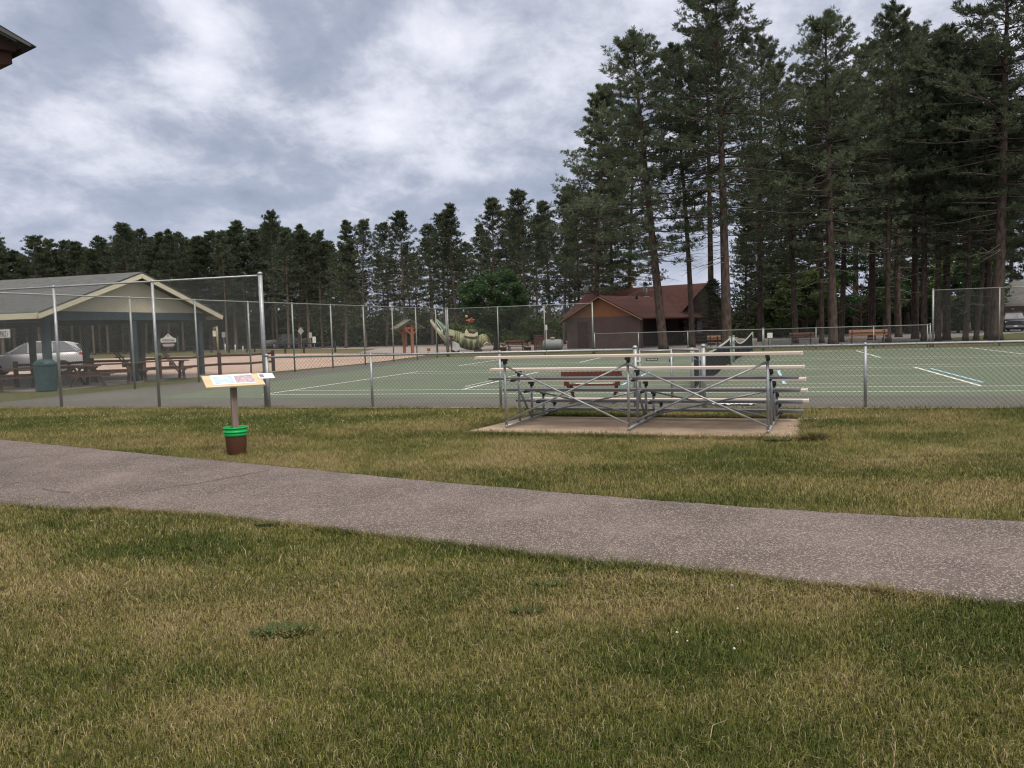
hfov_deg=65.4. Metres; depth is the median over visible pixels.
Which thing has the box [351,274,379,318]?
pine tree
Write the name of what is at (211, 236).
pine tree
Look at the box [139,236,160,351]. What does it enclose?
pine tree
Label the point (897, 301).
pine tree
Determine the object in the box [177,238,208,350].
pine tree
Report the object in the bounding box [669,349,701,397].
fence gate
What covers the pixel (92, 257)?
pine tree
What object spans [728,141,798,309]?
pine tree
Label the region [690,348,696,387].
net post
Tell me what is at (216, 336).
utility pole
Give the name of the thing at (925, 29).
pine tree
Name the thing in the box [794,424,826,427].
weed
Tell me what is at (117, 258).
pine tree
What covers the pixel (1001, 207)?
pine tree
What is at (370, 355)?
chain link fence
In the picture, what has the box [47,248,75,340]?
pine tree
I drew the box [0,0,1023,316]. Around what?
sky
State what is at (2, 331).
hanging sign
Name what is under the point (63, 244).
pine tree
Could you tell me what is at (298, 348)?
rail fence
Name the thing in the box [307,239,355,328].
pine tree
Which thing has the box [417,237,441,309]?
pine tree
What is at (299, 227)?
pine tree
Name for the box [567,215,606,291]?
pine tree
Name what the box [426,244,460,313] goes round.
pine tree
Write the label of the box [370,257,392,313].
pine tree
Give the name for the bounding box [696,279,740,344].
pine tree
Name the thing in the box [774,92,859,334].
pine tree
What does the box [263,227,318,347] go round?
pine tree
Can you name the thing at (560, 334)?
bush
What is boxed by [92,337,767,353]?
road
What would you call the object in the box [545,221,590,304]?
pine tree
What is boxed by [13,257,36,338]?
pine tree
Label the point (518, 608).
weed
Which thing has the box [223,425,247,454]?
bucket
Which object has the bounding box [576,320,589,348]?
door
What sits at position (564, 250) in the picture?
pine tree
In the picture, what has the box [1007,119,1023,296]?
pine tree
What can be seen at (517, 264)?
pine tree
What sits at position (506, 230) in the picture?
pine tree
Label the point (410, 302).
pine tree
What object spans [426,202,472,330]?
pine tree
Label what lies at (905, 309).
leafy tree
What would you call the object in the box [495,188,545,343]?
pine tree
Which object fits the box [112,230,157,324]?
pine tree
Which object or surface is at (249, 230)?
pine tree
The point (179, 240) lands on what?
pine tree
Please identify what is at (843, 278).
pine tree
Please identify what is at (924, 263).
pine tree
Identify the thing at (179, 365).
picnic table
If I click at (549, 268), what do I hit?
pine tree
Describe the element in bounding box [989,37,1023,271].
pine tree
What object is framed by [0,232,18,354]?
pine tree
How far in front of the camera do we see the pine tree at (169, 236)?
99.90 m
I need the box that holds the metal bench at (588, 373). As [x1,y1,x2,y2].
[561,371,621,403]
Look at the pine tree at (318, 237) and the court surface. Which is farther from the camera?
the pine tree at (318, 237)
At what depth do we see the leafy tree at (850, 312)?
79.10 m
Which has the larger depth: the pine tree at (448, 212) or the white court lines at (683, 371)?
the pine tree at (448, 212)
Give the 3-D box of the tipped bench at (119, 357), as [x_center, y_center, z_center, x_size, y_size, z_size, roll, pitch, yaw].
[-16.704,-0.843,34.587,0.841,1.159,1.350,-3,4,-17]
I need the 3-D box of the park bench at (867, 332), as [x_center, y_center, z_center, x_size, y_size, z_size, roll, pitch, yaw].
[21.078,-2.719,47.325,2.094,1.021,0.643,-1,4,17]
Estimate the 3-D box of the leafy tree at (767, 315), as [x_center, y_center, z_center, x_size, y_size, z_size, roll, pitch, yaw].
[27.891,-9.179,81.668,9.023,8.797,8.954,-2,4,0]
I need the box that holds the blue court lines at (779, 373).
[621,368,981,384]
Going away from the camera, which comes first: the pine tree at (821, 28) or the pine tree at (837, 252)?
the pine tree at (821, 28)
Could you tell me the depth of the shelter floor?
32.68 m
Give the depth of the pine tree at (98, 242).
101.18 m
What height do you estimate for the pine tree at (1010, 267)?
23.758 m
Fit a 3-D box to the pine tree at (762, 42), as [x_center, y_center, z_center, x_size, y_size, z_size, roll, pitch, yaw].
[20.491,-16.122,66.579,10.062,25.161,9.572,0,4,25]
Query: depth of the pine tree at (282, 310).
111.15 m
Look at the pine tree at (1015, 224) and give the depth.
81.05 m
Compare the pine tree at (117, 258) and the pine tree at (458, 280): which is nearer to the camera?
the pine tree at (117, 258)
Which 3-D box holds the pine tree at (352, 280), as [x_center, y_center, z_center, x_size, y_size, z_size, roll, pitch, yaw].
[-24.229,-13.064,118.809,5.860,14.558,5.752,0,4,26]
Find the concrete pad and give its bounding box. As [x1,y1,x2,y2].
[469,416,801,438]
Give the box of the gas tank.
[542,337,563,349]
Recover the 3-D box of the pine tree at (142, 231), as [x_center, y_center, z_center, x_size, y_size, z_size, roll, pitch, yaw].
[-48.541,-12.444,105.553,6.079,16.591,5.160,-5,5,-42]
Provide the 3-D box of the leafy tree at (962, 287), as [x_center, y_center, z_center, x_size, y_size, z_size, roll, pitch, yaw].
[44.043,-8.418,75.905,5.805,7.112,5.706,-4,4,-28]
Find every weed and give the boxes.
[248,620,318,639]
[253,520,279,527]
[503,604,546,616]
[530,578,567,588]
[763,437,792,442]
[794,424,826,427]
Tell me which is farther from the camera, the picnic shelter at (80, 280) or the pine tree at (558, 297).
the pine tree at (558, 297)
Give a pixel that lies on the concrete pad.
(699, 426)
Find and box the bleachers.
[474,351,808,432]
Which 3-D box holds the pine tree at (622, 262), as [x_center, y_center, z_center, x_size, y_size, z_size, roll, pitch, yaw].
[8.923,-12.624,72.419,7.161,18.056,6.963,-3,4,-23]
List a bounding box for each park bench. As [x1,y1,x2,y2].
[505,340,524,350]
[707,335,720,349]
[789,332,813,344]
[848,329,887,346]
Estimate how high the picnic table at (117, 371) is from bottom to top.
0.775 m
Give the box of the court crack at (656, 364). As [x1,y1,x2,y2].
[311,358,959,382]
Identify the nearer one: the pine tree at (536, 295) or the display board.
the display board
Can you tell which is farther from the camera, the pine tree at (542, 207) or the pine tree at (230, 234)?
the pine tree at (230, 234)
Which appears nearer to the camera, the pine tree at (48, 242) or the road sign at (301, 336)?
the road sign at (301, 336)
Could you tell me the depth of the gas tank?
54.10 m
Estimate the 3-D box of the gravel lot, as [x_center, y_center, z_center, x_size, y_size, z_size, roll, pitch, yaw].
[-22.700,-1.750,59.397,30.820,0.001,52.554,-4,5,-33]
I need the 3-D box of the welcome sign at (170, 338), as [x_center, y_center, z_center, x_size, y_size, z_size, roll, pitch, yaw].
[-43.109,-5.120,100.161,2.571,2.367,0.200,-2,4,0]
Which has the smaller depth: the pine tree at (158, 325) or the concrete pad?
the concrete pad
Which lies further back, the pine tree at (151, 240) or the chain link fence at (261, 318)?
the pine tree at (151, 240)
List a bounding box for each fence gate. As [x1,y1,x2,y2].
[637,349,672,403]
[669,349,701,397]
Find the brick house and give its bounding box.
[971,280,1023,329]
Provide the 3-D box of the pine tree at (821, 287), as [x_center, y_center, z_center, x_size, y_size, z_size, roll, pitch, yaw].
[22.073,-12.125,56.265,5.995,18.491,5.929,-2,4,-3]
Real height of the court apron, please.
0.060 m
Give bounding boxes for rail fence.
[13,350,274,386]
[89,345,247,353]
[254,341,335,352]
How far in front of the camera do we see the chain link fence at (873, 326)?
44.87 m
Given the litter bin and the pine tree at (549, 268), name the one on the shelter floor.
the litter bin
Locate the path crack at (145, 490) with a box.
[6,469,270,492]
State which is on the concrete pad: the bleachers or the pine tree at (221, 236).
the bleachers
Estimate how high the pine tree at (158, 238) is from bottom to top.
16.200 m
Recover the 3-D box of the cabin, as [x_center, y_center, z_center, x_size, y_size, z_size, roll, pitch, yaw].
[9.495,-5.998,68.019,13.604,5.400,16.730,2,5,40]
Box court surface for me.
[151,346,1023,398]
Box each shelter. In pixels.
[0,25,35,69]
[0,272,222,380]
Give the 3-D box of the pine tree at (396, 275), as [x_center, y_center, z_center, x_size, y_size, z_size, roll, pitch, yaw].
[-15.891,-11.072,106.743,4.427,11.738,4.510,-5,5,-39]
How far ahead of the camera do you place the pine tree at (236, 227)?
105.68 m
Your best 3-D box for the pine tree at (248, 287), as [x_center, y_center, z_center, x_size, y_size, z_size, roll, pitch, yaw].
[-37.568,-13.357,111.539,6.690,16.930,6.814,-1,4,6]
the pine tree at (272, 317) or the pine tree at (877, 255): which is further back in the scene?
the pine tree at (272, 317)
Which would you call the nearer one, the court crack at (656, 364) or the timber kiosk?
the court crack at (656, 364)
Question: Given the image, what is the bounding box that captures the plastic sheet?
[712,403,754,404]
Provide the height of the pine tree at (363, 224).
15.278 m
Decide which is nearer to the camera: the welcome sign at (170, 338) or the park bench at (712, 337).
the park bench at (712, 337)
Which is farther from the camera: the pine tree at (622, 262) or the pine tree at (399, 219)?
the pine tree at (399, 219)
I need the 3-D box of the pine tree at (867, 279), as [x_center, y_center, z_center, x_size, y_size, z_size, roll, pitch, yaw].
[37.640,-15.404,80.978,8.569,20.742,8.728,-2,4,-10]
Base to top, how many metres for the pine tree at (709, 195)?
24.185 m
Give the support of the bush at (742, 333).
on the ground at (432, 563)
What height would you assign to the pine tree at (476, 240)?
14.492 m
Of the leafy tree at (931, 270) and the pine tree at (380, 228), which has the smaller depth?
the leafy tree at (931, 270)
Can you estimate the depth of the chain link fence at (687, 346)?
47.76 m
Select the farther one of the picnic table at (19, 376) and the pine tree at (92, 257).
the pine tree at (92, 257)
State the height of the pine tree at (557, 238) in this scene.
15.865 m
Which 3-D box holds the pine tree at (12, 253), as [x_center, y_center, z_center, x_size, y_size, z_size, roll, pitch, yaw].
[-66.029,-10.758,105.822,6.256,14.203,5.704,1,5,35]
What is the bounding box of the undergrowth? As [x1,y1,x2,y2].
[0,288,973,354]
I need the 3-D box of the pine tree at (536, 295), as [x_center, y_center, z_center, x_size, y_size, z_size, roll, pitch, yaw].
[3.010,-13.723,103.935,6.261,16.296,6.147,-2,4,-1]
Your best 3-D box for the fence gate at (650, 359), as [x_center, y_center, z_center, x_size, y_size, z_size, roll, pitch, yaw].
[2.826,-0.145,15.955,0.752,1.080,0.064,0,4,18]
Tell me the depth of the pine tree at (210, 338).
108.71 m
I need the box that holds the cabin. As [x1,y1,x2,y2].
[559,283,721,348]
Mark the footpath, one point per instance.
(951, 556)
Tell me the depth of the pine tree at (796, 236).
94.17 m
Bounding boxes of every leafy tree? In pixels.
[456,268,533,349]
[733,252,818,336]
[763,268,840,336]
[810,257,911,332]
[860,259,953,322]
[919,247,1006,332]
[942,259,1013,325]
[1005,251,1023,282]
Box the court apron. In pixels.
[0,346,1023,406]
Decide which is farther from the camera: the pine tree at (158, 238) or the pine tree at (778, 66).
the pine tree at (158, 238)
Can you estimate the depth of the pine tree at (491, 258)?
104.02 m
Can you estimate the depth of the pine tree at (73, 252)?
105.07 m
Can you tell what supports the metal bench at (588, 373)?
on the court apron
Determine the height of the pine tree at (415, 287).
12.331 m
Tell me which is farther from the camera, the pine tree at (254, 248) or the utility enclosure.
the pine tree at (254, 248)
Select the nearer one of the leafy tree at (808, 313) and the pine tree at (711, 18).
the pine tree at (711, 18)
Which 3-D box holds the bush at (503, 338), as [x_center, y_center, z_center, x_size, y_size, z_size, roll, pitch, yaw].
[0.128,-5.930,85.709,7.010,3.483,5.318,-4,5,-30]
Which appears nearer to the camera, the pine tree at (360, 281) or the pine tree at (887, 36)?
the pine tree at (887, 36)
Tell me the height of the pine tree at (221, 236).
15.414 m
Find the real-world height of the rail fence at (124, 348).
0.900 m
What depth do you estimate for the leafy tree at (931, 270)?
77.25 m
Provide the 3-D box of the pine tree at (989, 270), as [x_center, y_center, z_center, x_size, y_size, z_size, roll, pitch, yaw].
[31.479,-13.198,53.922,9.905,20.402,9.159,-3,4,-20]
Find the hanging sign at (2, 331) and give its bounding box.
[0,321,10,337]
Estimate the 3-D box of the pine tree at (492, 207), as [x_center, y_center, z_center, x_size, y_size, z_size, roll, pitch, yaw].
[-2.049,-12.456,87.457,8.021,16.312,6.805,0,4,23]
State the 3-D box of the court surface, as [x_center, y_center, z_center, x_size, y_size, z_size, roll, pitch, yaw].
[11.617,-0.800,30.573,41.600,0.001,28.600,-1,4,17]
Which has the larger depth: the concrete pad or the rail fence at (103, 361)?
the rail fence at (103, 361)
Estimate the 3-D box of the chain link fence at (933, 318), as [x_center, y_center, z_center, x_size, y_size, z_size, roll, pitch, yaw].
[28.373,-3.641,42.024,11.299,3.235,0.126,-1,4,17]
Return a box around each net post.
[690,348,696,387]
[732,335,734,361]
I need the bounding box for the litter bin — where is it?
[33,359,57,391]
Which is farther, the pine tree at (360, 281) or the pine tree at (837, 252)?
the pine tree at (360, 281)
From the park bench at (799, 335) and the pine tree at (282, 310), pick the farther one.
the pine tree at (282, 310)
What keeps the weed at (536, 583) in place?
on the ground at (432, 563)
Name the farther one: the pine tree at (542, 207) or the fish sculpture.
the pine tree at (542, 207)
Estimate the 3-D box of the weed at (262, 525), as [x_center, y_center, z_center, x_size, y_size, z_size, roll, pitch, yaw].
[-2.136,1.219,6.963,0.247,0.043,0.159,-2,4,0]
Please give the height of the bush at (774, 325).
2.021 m
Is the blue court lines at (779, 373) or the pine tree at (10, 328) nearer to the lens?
the blue court lines at (779, 373)
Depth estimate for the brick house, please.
88.33 m
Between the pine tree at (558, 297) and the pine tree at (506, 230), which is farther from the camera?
the pine tree at (558, 297)
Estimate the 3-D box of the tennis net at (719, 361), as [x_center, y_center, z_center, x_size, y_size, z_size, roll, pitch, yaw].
[6.221,-0.781,24.883,0.270,1.072,12.622,0,4,19]
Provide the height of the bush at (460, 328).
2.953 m
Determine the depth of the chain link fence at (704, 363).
14.76 m
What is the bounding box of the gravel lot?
[0,354,420,377]
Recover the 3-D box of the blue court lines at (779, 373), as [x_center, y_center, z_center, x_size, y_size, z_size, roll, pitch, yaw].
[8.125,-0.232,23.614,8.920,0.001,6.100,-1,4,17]
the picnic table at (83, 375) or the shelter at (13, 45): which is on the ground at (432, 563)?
the shelter at (13, 45)
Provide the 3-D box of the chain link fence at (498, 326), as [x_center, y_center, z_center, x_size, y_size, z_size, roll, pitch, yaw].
[0.407,-3.395,50.553,9.643,3.235,0.104,-1,4,17]
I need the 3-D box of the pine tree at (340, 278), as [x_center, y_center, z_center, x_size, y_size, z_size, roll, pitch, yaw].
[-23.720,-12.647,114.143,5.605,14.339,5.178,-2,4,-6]
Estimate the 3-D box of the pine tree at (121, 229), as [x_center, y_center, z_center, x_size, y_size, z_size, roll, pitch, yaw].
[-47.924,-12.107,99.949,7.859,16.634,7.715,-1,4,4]
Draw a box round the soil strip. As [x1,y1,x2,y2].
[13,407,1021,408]
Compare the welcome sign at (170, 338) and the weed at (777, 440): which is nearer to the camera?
the weed at (777, 440)
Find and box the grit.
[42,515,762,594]
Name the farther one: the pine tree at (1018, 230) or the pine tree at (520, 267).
the pine tree at (520, 267)
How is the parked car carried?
on the gravel lot
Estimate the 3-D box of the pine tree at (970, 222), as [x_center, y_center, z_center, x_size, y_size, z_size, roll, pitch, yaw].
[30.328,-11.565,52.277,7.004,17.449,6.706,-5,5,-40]
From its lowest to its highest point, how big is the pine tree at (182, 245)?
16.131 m
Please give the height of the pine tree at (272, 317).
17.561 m
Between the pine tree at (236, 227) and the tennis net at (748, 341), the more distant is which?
the pine tree at (236, 227)
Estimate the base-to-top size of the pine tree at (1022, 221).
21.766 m
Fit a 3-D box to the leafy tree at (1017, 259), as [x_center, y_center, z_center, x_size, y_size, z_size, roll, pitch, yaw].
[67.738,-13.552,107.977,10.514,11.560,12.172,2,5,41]
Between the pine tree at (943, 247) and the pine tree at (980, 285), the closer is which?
the pine tree at (980, 285)
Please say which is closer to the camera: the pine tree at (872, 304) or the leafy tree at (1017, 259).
the pine tree at (872, 304)
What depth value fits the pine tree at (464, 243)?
109.19 m
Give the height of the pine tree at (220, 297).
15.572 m
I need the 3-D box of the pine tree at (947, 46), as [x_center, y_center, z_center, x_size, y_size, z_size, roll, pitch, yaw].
[28.794,-13.431,53.486,6.758,21.079,6.834,-3,4,-24]
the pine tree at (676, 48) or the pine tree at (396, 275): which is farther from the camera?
the pine tree at (396, 275)
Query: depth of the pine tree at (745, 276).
71.51 m
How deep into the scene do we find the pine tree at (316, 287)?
111.43 m
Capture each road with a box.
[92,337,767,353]
[770,330,1023,345]
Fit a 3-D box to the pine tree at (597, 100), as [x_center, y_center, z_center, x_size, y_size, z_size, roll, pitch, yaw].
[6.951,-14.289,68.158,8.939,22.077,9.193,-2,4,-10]
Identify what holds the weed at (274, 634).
on the ground at (432, 563)
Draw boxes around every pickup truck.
[266,334,307,347]
[1003,312,1023,331]
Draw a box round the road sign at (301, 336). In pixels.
[298,327,302,352]
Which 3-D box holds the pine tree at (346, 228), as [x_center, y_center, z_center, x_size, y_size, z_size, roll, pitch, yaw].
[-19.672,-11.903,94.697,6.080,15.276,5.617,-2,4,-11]
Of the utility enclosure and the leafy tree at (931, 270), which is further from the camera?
the leafy tree at (931, 270)
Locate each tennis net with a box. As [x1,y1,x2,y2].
[694,338,729,387]
[735,332,752,359]
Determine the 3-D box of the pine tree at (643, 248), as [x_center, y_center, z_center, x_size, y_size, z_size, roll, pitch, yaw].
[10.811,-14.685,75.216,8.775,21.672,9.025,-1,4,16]
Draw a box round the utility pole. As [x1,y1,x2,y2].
[213,326,218,352]
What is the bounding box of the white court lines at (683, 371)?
[275,348,1022,394]
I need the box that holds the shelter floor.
[1,373,217,391]
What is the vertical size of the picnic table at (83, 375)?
0.775 m
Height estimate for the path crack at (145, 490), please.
0.001 m
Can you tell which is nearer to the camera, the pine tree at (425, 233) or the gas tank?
the gas tank
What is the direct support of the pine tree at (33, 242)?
on the ground at (432, 563)
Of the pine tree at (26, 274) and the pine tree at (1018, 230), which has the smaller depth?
the pine tree at (1018, 230)
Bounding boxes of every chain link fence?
[0,272,266,406]
[0,292,447,401]
[264,345,637,406]
[447,302,593,356]
[594,328,762,353]
[701,339,1023,406]
[763,323,930,350]
[932,286,1023,346]
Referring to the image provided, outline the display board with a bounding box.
[201,373,274,427]
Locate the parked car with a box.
[0,341,82,374]
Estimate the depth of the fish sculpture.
59.02 m
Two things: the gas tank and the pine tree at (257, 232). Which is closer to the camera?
the gas tank
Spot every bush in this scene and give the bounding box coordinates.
[449,322,486,334]
[477,319,542,343]
[504,316,559,344]
[535,319,566,340]
[732,326,779,337]
[755,321,798,336]
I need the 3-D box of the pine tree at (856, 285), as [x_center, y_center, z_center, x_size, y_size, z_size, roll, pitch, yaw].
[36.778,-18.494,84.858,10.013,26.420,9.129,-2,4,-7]
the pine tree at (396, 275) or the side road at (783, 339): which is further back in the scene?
the pine tree at (396, 275)
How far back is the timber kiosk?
58.90 m
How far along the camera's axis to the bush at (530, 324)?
82.50 m
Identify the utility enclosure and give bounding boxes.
[533,335,553,349]
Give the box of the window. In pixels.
[696,321,701,333]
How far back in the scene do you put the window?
65.17 m
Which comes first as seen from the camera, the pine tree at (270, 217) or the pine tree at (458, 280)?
the pine tree at (270, 217)
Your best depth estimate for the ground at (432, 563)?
4.44 m
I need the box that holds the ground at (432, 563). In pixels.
[0,329,1023,767]
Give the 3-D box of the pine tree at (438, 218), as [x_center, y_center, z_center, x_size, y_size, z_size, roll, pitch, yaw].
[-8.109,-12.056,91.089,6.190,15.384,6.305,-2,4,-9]
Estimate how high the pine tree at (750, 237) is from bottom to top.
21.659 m
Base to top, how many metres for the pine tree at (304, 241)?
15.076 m
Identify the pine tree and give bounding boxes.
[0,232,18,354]
[0,249,27,348]
[1,245,16,351]
[8,234,57,340]
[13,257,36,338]
[34,238,65,339]
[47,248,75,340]
[48,239,83,341]
[53,240,99,344]
[77,248,103,354]
[84,248,106,352]
[85,235,116,353]
[97,222,161,338]
[108,239,129,352]
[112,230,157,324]
[127,228,167,352]
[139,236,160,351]
[144,231,183,345]
[151,228,195,352]
[152,243,178,350]
[164,231,201,351]
[168,237,207,350]
[177,235,221,340]
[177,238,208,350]
[181,229,234,349]
[185,236,225,349]
[204,229,242,350]
[204,229,257,349]
[212,220,270,348]
[217,243,250,349]
[226,230,258,348]
[231,231,281,347]
[238,227,264,305]
[243,227,280,304]
[246,220,289,338]
[253,208,293,347]
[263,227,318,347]
[267,224,291,319]
[274,229,303,347]
[280,231,318,316]
[282,223,324,347]
[283,229,328,347]
[296,233,340,346]
[300,229,337,347]
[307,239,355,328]
[309,241,345,346]
[322,219,369,347]
[332,247,361,310]
[333,255,360,307]
[334,218,386,346]
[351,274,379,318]
[364,221,413,345]
[367,210,434,346]
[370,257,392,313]
[381,258,408,343]
[394,246,423,316]
[401,251,428,343]
[410,223,449,344]
[415,212,464,345]
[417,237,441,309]
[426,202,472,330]
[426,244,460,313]
[446,252,465,315]
[453,241,477,301]
[458,196,530,300]
[465,223,496,303]
[481,239,501,287]
[488,207,538,293]
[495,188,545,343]
[495,219,534,294]
[505,212,537,310]
[514,219,558,316]
[520,200,576,336]
[527,217,572,310]
[531,185,593,343]
[542,82,645,302]
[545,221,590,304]
[548,25,719,349]
[552,186,602,325]
[553,240,587,312]
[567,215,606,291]
[576,145,648,294]
[580,109,672,287]
[629,0,811,344]
[634,41,734,346]
[660,24,764,344]
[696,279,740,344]
[697,32,812,341]
[727,58,844,343]
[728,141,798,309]
[729,5,920,343]
[729,172,783,291]
[729,211,768,338]
[755,149,825,325]
[763,169,826,293]
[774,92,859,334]
[777,78,863,342]
[780,70,893,341]
[796,180,865,292]
[805,83,883,332]
[806,40,918,339]
[837,0,940,342]
[839,44,960,336]
[845,136,920,328]
[846,196,908,288]
[856,129,941,332]
[860,19,973,338]
[861,194,930,329]
[864,54,987,340]
[883,21,995,340]
[891,0,1023,340]
[892,22,1023,339]
[904,32,1023,339]
[907,75,1023,340]
[919,77,1023,331]
[919,167,983,331]
[950,55,1023,339]
[958,121,1023,256]
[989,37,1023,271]
[1005,153,1023,282]
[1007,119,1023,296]
[1010,185,1023,248]
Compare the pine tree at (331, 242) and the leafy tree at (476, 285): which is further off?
the pine tree at (331, 242)
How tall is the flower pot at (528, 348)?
0.747 m
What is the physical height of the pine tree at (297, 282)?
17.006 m
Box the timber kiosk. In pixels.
[390,319,423,352]
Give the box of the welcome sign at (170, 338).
[158,334,179,352]
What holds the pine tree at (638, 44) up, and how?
on the ground at (432, 563)
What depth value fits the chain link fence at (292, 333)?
30.98 m
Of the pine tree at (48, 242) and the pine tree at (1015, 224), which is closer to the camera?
the pine tree at (1015, 224)
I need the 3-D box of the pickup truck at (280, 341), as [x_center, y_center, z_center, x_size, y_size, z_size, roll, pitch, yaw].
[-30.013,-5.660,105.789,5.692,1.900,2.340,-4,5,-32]
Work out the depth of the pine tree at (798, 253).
84.81 m
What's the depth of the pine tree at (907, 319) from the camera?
83.23 m
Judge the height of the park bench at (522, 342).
0.902 m
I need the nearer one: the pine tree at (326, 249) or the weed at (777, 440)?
the weed at (777, 440)
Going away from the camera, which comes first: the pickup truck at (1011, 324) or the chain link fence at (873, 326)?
the chain link fence at (873, 326)
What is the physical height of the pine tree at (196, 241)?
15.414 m
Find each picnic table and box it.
[0,367,34,391]
[57,365,113,387]
[79,362,142,384]
[139,359,191,380]
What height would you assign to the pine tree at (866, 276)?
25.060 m
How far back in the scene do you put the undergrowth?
105.16 m
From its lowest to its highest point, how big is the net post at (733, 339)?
1.145 m
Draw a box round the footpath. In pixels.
[0,440,1023,605]
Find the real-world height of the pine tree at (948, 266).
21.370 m
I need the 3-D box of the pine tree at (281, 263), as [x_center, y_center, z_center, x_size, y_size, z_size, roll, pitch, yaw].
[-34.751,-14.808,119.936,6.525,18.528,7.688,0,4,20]
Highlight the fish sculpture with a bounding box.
[430,319,490,351]

